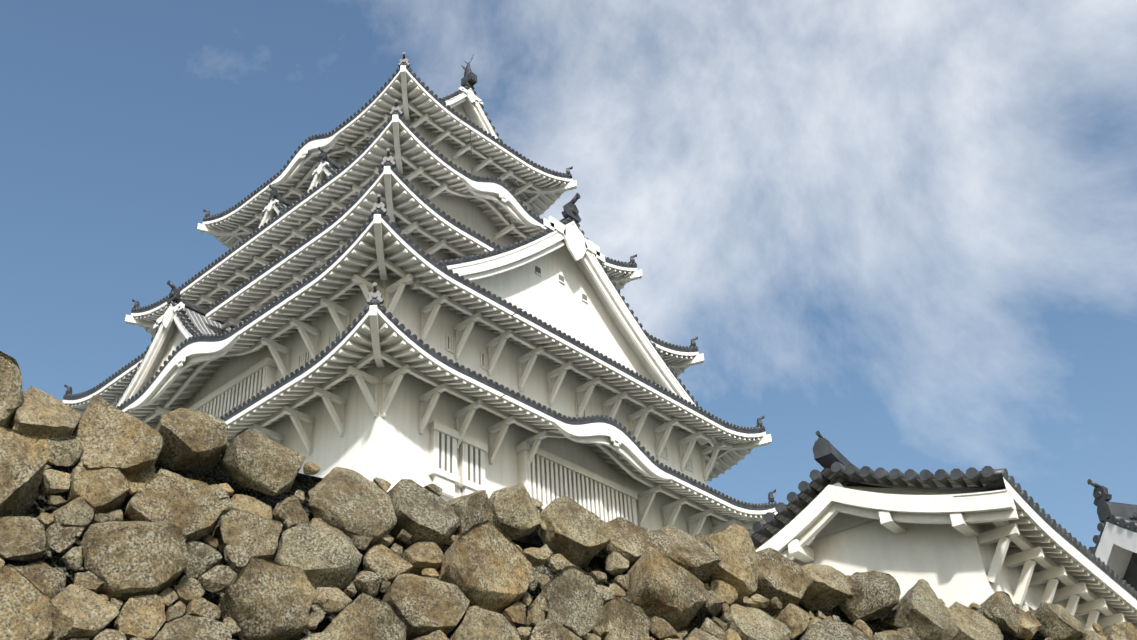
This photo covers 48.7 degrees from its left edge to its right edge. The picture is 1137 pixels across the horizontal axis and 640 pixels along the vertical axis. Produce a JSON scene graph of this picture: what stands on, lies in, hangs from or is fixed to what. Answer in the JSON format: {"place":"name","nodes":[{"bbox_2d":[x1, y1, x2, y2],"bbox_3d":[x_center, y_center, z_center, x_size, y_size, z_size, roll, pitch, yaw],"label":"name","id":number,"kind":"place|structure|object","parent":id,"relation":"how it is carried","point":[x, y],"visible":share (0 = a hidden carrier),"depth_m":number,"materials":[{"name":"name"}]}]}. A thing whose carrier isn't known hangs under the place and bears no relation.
{"place":"outdoors","nodes":[
{"label":"outdoors","id":0,"kind":"place"},
{"bbox_2d":[0,0,1136,548],"label":"sky","id":1,"kind":"structure","parent":0,"point":[901,233],"materials":[{"name":"blue"}]},
{"bbox_2d":[1087,479,1136,590],"bbox_3d":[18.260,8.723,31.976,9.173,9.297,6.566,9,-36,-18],"label":"building","id":2,"kind":"structure","parent":0,"point":[1115,547],"depth_m":32.62,"materials":[{"name":"paint"}]},
{"bbox_3d":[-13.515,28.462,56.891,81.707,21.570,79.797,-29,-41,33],"label":"hill terrain","id":3,"kind":"structure","parent":0,"visible":0},
{"bbox_2d":[63,52,776,537],"bbox_3d":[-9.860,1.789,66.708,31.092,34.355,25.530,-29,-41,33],"label":"keep","id":4,"kind":"structure","parent":3,"relation":"on","point":[399,280],"depth_m":54.94,"materials":[{"name":"paint"}]},
{"label":"ground","id":5,"kind":"structure","parent":0,"visible":0},
{"bbox_2d":[3,428,1044,639],"bbox_3d":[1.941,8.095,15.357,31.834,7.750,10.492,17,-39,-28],"label":"stones","id":6,"kind":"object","parent":5,"relation":"on","point":[218,475],"depth_m":11.77,"materials":[{"name":"brown stone"}]},
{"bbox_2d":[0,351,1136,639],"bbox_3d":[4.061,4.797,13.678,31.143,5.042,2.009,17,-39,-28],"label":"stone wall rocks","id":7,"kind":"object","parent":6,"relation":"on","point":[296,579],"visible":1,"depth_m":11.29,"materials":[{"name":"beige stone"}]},
{"bbox_2d":[748,431,1136,631],"bbox_3d":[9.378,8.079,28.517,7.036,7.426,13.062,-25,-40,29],"label":"yagura","id":8,"kind":"structure","parent":6,"relation":"on","point":[970,536],"depth_m":24.87,"materials":[{"name":"paint"}]}
]}

